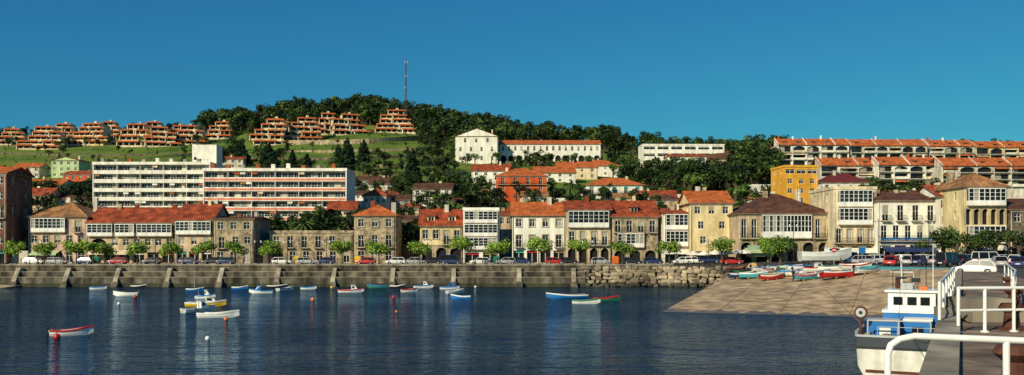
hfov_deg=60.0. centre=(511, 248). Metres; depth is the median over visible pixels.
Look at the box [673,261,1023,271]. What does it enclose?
street ground
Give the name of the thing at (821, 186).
walls
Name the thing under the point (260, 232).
walls
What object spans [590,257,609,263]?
parked car
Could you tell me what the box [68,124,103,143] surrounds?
window glass
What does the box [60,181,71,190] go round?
walls
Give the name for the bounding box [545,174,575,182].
walls
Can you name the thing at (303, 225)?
palm tree
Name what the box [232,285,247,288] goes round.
rowing boat
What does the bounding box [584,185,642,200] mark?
walls
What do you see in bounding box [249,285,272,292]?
fishing boat
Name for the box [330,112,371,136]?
terraced hillside flats
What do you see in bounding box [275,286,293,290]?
rowing boat
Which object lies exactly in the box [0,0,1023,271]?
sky
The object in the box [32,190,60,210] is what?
walls
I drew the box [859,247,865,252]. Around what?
traffic sign
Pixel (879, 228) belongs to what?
drainpipes
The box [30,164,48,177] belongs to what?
walls
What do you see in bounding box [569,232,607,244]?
window frames
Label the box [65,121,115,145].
terraced hillside flats
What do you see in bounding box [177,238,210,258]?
window frames
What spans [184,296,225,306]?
fishing boat
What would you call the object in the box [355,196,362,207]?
walls
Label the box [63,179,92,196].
leafy tree
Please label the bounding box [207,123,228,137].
window glass
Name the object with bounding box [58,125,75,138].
window glass
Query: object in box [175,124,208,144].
terraced hillside flats
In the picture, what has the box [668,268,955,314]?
ramp
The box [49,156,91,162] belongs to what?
roof
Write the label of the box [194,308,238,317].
rowing boat
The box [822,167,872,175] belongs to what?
window glass
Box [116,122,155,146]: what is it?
terraced hillside flats
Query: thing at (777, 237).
square tree
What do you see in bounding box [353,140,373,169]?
conifer tree
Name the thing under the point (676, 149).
window frames
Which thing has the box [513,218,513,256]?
drainpipes
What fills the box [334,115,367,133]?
window glass
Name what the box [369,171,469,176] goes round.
stone retaining wall
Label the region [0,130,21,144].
window glass
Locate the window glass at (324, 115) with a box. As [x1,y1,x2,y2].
[320,114,331,133]
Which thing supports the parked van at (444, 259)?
on the street ground at (761, 264)
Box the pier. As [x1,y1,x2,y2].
[919,268,1023,374]
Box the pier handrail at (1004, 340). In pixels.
[884,333,1023,374]
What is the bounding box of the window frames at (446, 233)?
[425,230,459,243]
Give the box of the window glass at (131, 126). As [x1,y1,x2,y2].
[119,125,144,144]
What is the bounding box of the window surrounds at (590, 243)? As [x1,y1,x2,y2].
[568,231,608,262]
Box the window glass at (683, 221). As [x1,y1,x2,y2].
[665,215,687,262]
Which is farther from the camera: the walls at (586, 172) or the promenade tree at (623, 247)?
the walls at (586, 172)
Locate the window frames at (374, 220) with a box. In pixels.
[358,219,391,258]
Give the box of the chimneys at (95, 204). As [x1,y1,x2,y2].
[67,198,98,211]
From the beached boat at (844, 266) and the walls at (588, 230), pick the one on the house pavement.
the walls at (588, 230)
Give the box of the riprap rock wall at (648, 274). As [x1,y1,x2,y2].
[581,265,737,287]
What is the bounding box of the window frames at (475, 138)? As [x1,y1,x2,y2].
[459,138,492,159]
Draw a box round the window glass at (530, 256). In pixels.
[514,219,563,262]
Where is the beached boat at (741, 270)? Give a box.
[732,268,754,272]
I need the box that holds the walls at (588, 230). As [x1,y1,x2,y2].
[565,209,609,262]
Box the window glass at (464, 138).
[461,138,492,159]
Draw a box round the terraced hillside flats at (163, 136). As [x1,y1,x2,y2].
[143,125,181,147]
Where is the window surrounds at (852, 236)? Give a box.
[835,228,873,254]
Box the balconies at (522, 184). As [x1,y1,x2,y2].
[497,184,546,184]
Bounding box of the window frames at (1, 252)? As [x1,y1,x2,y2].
[0,177,26,253]
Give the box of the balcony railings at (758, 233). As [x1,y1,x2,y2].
[740,233,824,237]
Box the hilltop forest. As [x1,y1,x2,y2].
[0,93,1011,155]
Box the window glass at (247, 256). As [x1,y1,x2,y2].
[218,222,265,262]
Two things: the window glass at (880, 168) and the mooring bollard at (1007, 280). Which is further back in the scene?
the window glass at (880, 168)
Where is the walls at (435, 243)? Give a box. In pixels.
[420,227,462,260]
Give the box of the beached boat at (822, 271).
[815,269,830,277]
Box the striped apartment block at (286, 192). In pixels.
[202,164,355,223]
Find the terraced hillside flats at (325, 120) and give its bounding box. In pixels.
[317,111,335,134]
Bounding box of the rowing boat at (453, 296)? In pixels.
[451,294,470,298]
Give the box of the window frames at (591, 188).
[590,187,637,193]
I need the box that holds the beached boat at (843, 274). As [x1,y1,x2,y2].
[819,270,857,278]
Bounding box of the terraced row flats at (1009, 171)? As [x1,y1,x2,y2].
[930,154,1023,198]
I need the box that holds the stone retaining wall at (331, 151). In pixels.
[288,146,443,152]
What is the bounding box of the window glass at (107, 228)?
[87,225,172,262]
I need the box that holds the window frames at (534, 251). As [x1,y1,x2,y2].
[514,219,563,259]
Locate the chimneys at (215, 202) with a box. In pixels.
[208,200,218,204]
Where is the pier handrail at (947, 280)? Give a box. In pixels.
[935,266,954,325]
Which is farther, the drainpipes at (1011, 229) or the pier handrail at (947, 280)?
the drainpipes at (1011, 229)
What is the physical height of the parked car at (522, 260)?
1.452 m
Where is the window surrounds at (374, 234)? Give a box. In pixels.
[357,218,392,260]
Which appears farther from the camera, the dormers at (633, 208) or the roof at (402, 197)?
the roof at (402, 197)
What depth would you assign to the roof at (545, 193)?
301.05 m
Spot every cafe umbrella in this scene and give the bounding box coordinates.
[686,251,697,264]
[696,251,711,254]
[709,250,719,263]
[737,249,751,262]
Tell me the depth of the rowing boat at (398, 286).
158.12 m
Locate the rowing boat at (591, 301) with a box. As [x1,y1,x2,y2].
[572,298,599,303]
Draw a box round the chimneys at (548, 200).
[520,197,550,204]
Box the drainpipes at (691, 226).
[691,205,731,256]
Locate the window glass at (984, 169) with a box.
[943,167,1023,185]
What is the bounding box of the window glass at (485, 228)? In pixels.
[465,212,497,262]
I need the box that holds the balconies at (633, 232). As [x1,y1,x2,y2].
[613,232,656,232]
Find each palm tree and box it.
[289,220,318,229]
[561,180,578,194]
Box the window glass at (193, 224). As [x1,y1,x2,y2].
[176,222,210,259]
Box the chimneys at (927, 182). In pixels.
[926,180,939,184]
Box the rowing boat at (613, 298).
[592,295,619,300]
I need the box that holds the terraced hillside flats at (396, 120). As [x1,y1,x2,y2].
[374,108,415,134]
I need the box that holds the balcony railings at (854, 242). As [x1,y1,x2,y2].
[835,238,874,242]
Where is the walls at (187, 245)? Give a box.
[175,207,226,262]
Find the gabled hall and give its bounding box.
[454,128,499,163]
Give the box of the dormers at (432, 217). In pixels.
[426,215,457,220]
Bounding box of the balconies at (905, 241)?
[879,221,935,241]
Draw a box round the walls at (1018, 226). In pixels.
[1007,210,1023,254]
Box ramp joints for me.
[719,272,919,314]
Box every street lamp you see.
[151,238,159,263]
[283,238,290,263]
[322,238,330,263]
[424,239,431,263]
[471,238,478,263]
[592,238,599,263]
[705,239,711,265]
[789,221,797,263]
[874,219,882,253]
[924,219,932,254]
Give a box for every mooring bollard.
[992,343,1023,374]
[996,303,1023,330]
[1001,277,1010,290]
[1004,289,1023,302]
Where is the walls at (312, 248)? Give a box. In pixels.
[269,233,353,262]
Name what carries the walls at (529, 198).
on the foundation
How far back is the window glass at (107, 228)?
189.43 m
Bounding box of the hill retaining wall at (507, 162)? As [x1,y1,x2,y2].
[498,161,584,164]
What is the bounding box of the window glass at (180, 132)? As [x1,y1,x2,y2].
[176,127,202,143]
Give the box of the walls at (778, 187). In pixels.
[771,167,817,203]
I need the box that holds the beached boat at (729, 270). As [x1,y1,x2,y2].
[725,266,745,272]
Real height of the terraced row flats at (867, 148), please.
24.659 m
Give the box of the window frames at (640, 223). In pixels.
[620,221,643,227]
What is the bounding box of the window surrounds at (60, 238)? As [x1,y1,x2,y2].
[30,220,84,259]
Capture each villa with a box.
[663,153,707,161]
[706,149,734,163]
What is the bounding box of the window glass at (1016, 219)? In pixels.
[1012,214,1023,255]
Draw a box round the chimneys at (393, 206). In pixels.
[371,201,395,212]
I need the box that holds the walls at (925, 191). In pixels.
[919,187,942,253]
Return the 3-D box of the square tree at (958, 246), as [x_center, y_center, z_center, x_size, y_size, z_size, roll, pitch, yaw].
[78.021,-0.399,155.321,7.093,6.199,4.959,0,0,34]
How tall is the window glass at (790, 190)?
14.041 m
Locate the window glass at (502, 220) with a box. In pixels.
[501,218,509,245]
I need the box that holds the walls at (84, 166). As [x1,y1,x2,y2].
[51,157,90,177]
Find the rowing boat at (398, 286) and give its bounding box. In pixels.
[390,284,404,287]
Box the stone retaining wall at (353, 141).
[281,136,431,144]
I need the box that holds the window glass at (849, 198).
[815,191,872,254]
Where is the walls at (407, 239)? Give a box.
[402,222,419,243]
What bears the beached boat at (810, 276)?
on the ramp
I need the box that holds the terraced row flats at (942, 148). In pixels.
[923,137,974,157]
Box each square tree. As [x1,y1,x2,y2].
[759,234,785,261]
[765,236,797,265]
[910,237,929,247]
[929,225,960,251]
[934,229,979,253]
[963,234,990,251]
[976,227,1012,252]
[1000,229,1023,254]
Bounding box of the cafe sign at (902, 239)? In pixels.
[881,238,933,242]
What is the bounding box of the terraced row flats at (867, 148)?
[846,136,928,157]
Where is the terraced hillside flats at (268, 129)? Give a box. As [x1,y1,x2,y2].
[248,117,287,146]
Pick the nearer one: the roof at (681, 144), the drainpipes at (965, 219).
the drainpipes at (965, 219)
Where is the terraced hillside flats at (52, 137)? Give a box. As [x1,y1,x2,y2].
[16,125,65,149]
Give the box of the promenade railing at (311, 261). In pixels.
[12,258,670,263]
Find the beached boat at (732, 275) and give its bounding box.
[728,271,752,278]
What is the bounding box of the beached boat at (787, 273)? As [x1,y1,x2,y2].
[776,268,805,276]
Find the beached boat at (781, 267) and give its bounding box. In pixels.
[777,264,802,270]
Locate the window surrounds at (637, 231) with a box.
[614,220,656,260]
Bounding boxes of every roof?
[0,167,34,177]
[12,163,50,168]
[25,201,93,217]
[32,179,72,185]
[32,188,62,196]
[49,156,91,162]
[56,194,87,198]
[61,171,92,174]
[85,207,180,222]
[172,204,229,220]
[211,216,271,220]
[225,157,247,159]
[268,230,353,232]
[326,201,359,209]
[351,204,403,217]
[355,176,380,179]
[355,190,369,194]
[361,188,393,196]
[368,177,393,184]
[385,189,400,193]
[390,194,411,200]
[400,202,422,208]
[401,215,418,220]
[411,183,454,189]
[418,209,462,226]
[462,207,499,212]
[470,164,510,170]
[495,168,547,179]
[499,140,601,146]
[500,210,509,215]
[510,202,566,217]
[519,191,549,197]
[532,166,576,172]
[555,162,598,167]
[562,201,612,210]
[583,178,643,187]
[591,160,619,165]
[605,201,660,217]
[612,193,640,198]
[638,144,724,147]
[638,190,677,196]
[646,195,678,200]
[658,208,688,213]
[677,191,734,206]
[727,194,827,215]
[749,184,770,185]
[770,165,818,170]
[808,186,876,193]
[818,173,869,183]
[873,192,934,201]
[888,190,916,191]
[916,185,943,197]
[933,173,1010,190]
[1007,199,1023,210]
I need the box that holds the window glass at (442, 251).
[422,230,459,260]
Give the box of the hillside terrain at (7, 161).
[0,116,767,259]
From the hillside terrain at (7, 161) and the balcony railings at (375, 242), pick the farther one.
the hillside terrain at (7, 161)
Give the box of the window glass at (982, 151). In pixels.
[977,149,1023,157]
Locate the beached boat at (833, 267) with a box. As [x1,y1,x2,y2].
[817,265,842,270]
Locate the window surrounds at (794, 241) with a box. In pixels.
[740,218,826,262]
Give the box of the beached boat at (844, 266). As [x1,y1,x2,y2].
[839,262,871,270]
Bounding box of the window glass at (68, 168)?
[54,162,87,175]
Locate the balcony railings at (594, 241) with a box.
[567,240,609,244]
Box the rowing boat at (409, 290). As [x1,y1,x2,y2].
[400,287,417,291]
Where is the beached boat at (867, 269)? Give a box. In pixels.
[851,265,878,274]
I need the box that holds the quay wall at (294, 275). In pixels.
[0,264,672,286]
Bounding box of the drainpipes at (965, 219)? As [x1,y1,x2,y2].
[965,189,1005,253]
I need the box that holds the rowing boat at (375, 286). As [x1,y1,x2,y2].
[367,284,386,287]
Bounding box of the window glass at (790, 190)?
[774,170,815,201]
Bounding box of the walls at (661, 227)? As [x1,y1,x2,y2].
[658,212,687,262]
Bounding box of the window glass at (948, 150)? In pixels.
[930,148,971,157]
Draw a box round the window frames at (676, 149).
[644,146,717,155]
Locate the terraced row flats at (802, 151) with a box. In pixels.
[769,135,849,165]
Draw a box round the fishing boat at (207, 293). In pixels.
[194,290,215,298]
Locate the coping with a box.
[672,260,727,270]
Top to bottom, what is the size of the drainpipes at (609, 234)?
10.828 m
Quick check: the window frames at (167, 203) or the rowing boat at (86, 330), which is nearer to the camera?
the rowing boat at (86, 330)
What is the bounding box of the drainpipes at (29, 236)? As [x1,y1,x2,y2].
[29,219,85,256]
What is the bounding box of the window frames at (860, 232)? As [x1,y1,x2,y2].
[815,194,870,241]
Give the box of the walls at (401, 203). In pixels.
[393,201,410,207]
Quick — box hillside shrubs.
[3,130,470,211]
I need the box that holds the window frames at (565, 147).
[515,146,597,150]
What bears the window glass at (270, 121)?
in the terraced hillside flats at (268, 129)
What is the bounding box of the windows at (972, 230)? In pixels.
[955,189,1004,253]
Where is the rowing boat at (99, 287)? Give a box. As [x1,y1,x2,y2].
[89,285,106,289]
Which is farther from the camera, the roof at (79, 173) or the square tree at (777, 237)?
the roof at (79, 173)
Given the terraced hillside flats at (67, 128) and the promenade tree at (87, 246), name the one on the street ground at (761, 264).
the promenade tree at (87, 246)
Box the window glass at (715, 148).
[644,147,722,163]
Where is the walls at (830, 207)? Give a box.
[809,189,875,254]
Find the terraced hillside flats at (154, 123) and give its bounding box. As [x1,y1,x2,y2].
[146,120,162,126]
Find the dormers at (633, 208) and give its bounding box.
[627,206,638,211]
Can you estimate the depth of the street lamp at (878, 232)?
149.95 m
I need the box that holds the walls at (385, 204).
[363,196,392,209]
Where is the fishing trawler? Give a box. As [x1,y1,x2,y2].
[827,254,937,374]
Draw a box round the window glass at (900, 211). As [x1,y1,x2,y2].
[880,206,933,254]
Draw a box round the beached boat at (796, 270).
[790,267,798,275]
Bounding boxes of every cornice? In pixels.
[87,223,174,224]
[213,220,252,220]
[354,216,395,217]
[413,189,451,189]
[420,227,461,227]
[471,171,505,171]
[500,144,600,144]
[512,216,565,217]
[542,173,575,173]
[566,210,610,211]
[612,218,657,218]
[690,204,732,204]
[739,214,826,215]
[821,183,868,183]
[878,201,934,202]
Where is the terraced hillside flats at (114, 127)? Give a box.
[102,120,121,137]
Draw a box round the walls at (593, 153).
[500,145,600,160]
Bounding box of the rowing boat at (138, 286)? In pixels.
[130,284,146,287]
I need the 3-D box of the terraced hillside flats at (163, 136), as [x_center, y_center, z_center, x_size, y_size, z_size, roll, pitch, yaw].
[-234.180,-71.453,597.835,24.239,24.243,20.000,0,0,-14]
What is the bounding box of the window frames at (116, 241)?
[96,239,172,262]
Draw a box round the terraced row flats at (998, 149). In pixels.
[969,140,1023,157]
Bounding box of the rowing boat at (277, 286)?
[267,284,286,287]
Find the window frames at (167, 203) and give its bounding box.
[96,166,201,205]
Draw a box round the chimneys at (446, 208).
[437,205,448,211]
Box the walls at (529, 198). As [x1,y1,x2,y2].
[520,197,545,201]
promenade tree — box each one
[2,239,27,263]
[31,241,56,263]
[61,239,86,263]
[77,239,101,263]
[93,242,116,263]
[125,241,151,263]
[158,241,183,263]
[190,239,217,263]
[223,241,248,263]
[258,240,282,263]
[329,240,352,263]
[363,239,389,263]
[407,241,431,263]
[446,235,474,263]
[483,238,511,263]
[524,236,553,263]
[566,238,590,263]
[609,239,635,263]
[654,239,682,263]
[706,237,735,265]
[756,236,785,262]
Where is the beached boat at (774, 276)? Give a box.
[758,272,783,280]
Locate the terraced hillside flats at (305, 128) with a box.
[284,115,321,139]
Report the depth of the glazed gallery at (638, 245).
187.30 m
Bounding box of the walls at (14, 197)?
[0,169,31,262]
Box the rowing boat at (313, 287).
[300,285,316,288]
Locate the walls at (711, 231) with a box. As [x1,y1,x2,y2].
[679,194,732,263]
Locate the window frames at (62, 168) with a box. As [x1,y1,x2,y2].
[53,162,81,175]
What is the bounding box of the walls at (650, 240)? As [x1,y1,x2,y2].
[610,218,657,262]
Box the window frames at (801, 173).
[774,169,816,198]
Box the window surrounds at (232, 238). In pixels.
[216,221,250,262]
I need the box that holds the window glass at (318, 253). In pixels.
[272,237,348,261]
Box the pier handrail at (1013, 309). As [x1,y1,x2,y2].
[956,286,1023,332]
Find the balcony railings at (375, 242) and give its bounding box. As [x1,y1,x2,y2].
[356,242,392,246]
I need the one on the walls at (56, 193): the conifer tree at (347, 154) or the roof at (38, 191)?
the roof at (38, 191)
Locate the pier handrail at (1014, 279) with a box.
[1004,263,1016,285]
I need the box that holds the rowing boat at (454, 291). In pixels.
[445,288,463,293]
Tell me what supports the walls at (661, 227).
on the house pavement
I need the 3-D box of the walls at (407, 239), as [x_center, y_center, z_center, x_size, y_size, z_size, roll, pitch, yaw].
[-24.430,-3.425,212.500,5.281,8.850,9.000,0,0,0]
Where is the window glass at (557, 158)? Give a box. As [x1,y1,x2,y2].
[501,146,599,160]
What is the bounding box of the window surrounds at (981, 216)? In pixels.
[964,208,1006,251]
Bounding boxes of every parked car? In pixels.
[22,257,43,263]
[45,257,68,263]
[73,257,94,263]
[107,257,128,263]
[141,257,162,263]
[178,257,199,263]
[201,257,220,263]
[216,257,236,263]
[272,257,292,263]
[296,257,315,263]
[316,257,335,263]
[355,257,375,263]
[385,257,404,263]
[406,257,421,263]
[423,257,440,263]
[470,257,489,263]
[496,257,515,263]
[513,257,532,263]
[545,257,562,263]
[559,257,577,263]
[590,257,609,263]
[623,257,642,263]
[642,257,663,263]
[673,257,692,263]
[685,257,700,263]
[720,257,742,263]
[851,255,880,263]
[871,255,884,263]
[883,256,899,265]
[900,255,913,264]
[910,255,927,264]
[927,255,934,263]
[952,260,997,271]
[958,255,972,263]
[991,256,1008,266]
[1008,255,1020,263]
[1010,256,1023,266]
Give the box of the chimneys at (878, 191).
[876,190,905,193]
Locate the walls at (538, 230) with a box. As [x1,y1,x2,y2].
[512,218,564,262]
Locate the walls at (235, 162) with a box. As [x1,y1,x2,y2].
[222,158,246,167]
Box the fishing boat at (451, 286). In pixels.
[440,282,459,289]
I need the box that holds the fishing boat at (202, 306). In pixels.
[180,291,214,312]
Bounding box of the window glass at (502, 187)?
[501,178,541,197]
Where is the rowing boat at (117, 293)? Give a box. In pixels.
[113,290,140,295]
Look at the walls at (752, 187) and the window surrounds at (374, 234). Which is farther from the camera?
the walls at (752, 187)
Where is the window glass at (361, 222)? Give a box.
[358,219,390,262]
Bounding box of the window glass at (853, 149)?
[851,147,925,157]
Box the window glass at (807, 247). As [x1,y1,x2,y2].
[741,216,825,262]
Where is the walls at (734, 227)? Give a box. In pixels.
[728,214,825,261]
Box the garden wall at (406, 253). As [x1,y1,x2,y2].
[12,242,419,262]
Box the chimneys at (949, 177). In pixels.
[946,170,959,183]
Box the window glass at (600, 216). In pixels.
[568,212,608,262]
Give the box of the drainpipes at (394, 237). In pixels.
[355,218,394,256]
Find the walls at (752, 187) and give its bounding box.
[748,186,769,195]
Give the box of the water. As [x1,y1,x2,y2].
[0,286,881,374]
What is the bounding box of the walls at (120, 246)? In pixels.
[89,225,174,262]
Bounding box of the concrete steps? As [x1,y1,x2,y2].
[934,296,1023,321]
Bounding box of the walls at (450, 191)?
[414,190,452,207]
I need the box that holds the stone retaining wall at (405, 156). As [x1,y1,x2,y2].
[249,155,417,159]
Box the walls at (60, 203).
[55,198,92,205]
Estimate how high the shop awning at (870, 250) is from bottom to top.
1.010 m
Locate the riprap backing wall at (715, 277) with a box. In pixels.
[673,267,727,286]
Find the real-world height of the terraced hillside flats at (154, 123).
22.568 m
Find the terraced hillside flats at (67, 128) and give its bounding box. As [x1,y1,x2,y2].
[55,122,78,138]
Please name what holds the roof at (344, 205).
on the walls
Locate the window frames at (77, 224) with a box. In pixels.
[32,221,83,262]
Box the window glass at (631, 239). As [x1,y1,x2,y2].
[614,221,654,262]
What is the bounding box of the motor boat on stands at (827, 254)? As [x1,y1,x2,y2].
[797,247,851,264]
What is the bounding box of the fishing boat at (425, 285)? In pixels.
[413,281,432,287]
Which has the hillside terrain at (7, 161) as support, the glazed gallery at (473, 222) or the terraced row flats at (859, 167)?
the terraced row flats at (859, 167)
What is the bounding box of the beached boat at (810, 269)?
[799,263,822,272]
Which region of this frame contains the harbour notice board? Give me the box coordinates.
[748,245,768,261]
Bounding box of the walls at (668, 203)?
[657,201,677,207]
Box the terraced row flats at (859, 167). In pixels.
[811,155,873,179]
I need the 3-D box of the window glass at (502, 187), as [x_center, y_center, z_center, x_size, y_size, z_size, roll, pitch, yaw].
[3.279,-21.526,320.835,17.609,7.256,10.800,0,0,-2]
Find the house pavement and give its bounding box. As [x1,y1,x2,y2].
[0,263,680,263]
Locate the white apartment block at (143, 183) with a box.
[92,145,225,206]
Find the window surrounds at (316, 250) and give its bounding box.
[273,235,349,262]
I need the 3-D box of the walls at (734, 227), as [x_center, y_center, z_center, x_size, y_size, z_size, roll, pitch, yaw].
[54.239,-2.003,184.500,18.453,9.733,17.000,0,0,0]
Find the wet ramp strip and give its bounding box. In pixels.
[662,308,882,317]
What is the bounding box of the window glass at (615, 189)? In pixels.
[590,187,638,193]
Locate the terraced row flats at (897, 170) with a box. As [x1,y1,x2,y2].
[869,153,933,188]
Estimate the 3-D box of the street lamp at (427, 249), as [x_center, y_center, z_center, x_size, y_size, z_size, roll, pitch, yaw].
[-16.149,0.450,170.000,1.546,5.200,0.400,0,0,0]
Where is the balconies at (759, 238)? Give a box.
[740,238,827,238]
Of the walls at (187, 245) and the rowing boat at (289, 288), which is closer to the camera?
the rowing boat at (289, 288)
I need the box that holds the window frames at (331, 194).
[206,173,344,215]
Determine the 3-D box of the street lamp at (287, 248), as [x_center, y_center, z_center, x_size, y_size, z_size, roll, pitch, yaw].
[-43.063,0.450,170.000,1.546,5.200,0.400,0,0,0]
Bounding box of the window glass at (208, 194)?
[206,173,344,223]
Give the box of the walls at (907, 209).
[872,199,933,255]
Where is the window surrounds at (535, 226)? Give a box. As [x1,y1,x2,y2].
[515,218,561,246]
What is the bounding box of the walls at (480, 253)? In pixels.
[463,210,499,262]
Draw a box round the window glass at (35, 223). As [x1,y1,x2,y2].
[31,219,83,261]
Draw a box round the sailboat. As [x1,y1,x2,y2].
[186,270,203,290]
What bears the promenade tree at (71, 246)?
on the street ground at (761, 264)
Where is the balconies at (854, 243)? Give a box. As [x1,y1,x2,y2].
[834,243,874,243]
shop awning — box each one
[28,251,58,254]
[87,250,127,254]
[665,249,689,253]
[745,248,762,252]
[840,248,877,252]
[882,247,937,251]
[975,245,1007,249]
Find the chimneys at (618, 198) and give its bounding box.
[615,196,634,200]
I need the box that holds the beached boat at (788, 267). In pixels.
[785,264,813,269]
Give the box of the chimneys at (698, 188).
[695,187,705,190]
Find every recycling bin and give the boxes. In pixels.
[93,256,100,263]
[493,256,499,263]
[612,256,618,263]
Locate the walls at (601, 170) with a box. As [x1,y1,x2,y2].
[598,167,618,176]
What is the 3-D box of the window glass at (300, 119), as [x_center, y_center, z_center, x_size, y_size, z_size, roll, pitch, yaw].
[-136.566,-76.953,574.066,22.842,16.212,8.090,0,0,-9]
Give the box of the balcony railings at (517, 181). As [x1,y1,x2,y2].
[497,181,542,183]
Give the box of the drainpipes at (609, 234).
[567,212,609,260]
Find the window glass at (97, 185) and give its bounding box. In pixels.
[96,166,204,205]
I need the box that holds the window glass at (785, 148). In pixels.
[779,146,846,165]
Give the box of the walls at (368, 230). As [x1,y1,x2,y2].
[354,216,401,262]
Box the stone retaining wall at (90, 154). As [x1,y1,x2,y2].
[0,152,191,155]
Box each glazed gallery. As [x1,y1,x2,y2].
[30,218,65,232]
[86,224,172,236]
[175,221,210,234]
[464,211,497,249]
[568,211,608,227]
[617,233,643,247]
[665,214,687,246]
[762,215,811,238]
[838,190,872,224]
[967,188,1005,243]
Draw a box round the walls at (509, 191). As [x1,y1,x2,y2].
[496,176,545,200]
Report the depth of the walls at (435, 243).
189.00 m
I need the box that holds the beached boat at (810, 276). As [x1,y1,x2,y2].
[792,271,818,280]
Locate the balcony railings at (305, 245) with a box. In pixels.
[277,243,332,247]
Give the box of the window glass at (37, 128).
[19,128,57,148]
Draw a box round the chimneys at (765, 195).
[763,190,799,200]
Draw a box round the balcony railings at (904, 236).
[880,215,935,240]
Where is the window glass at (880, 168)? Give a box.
[879,167,933,184]
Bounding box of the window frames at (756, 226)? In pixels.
[741,219,825,237]
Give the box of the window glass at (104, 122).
[104,122,118,137]
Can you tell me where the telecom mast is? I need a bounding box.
[405,59,406,117]
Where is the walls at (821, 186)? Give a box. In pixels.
[818,183,865,188]
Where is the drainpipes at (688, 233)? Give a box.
[688,215,688,256]
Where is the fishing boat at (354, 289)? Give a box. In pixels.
[336,285,363,292]
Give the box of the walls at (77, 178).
[64,174,92,181]
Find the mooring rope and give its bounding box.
[915,314,967,343]
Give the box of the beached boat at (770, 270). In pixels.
[756,268,775,273]
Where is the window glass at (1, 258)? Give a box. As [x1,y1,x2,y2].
[0,177,25,262]
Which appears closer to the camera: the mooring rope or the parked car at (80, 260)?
the mooring rope
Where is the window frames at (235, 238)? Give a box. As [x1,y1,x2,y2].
[217,222,257,256]
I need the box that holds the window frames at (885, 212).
[880,205,933,254]
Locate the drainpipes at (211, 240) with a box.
[176,222,211,262]
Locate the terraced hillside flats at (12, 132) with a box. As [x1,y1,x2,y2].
[0,126,27,144]
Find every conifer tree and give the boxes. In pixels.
[233,142,250,164]
[257,144,281,167]
[288,150,297,167]
[304,153,312,167]
[331,144,340,167]
[337,136,356,168]
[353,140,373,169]
[403,148,422,182]
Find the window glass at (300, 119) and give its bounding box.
[285,118,318,139]
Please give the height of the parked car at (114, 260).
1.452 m
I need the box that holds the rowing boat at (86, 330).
[45,324,93,335]
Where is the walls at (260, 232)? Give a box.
[214,218,269,262]
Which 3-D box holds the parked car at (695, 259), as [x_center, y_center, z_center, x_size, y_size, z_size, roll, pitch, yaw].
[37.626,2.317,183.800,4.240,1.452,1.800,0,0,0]
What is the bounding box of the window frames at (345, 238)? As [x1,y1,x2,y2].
[274,236,348,262]
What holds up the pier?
in the water
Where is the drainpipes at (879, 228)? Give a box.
[879,203,879,253]
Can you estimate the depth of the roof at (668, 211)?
188.56 m
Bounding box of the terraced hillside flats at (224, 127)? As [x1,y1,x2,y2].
[205,120,235,139]
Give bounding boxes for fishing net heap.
[747,263,758,271]
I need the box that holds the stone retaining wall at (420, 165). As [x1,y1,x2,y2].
[376,162,448,166]
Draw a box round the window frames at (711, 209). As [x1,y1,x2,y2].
[695,207,726,252]
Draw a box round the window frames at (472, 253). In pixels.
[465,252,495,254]
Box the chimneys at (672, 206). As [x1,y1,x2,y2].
[670,202,678,209]
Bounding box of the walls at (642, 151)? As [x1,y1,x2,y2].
[638,145,723,166]
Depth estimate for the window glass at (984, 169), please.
320.69 m
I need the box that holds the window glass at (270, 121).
[251,120,282,143]
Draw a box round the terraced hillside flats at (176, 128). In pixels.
[169,124,180,131]
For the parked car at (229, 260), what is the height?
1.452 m
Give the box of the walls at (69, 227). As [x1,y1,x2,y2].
[28,218,88,260]
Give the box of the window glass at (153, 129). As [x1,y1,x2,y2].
[146,128,177,145]
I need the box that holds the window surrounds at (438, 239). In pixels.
[421,229,459,257]
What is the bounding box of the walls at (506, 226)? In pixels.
[500,217,511,252]
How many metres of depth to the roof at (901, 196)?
171.48 m
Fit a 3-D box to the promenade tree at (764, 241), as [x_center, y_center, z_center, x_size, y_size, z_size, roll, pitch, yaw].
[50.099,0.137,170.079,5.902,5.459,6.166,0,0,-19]
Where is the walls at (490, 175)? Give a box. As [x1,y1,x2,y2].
[472,172,502,187]
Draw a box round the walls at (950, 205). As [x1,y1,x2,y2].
[937,188,1006,254]
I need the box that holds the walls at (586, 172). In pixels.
[576,168,597,178]
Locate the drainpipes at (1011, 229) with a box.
[1011,212,1011,254]
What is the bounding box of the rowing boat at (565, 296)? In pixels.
[546,291,589,298]
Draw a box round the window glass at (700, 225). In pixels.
[694,207,727,262]
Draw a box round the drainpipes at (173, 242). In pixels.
[88,225,173,262]
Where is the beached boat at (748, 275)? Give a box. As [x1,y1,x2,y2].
[737,270,767,278]
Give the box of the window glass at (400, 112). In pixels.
[376,111,412,131]
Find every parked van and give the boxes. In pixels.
[439,255,462,263]
[696,254,719,262]
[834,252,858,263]
[934,252,961,266]
[971,252,998,259]
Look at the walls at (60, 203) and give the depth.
294.76 m
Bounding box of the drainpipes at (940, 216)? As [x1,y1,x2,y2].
[940,199,940,251]
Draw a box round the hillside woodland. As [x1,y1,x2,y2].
[2,127,944,243]
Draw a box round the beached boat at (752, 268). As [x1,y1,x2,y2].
[749,265,772,271]
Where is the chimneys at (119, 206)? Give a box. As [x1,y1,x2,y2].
[117,204,177,208]

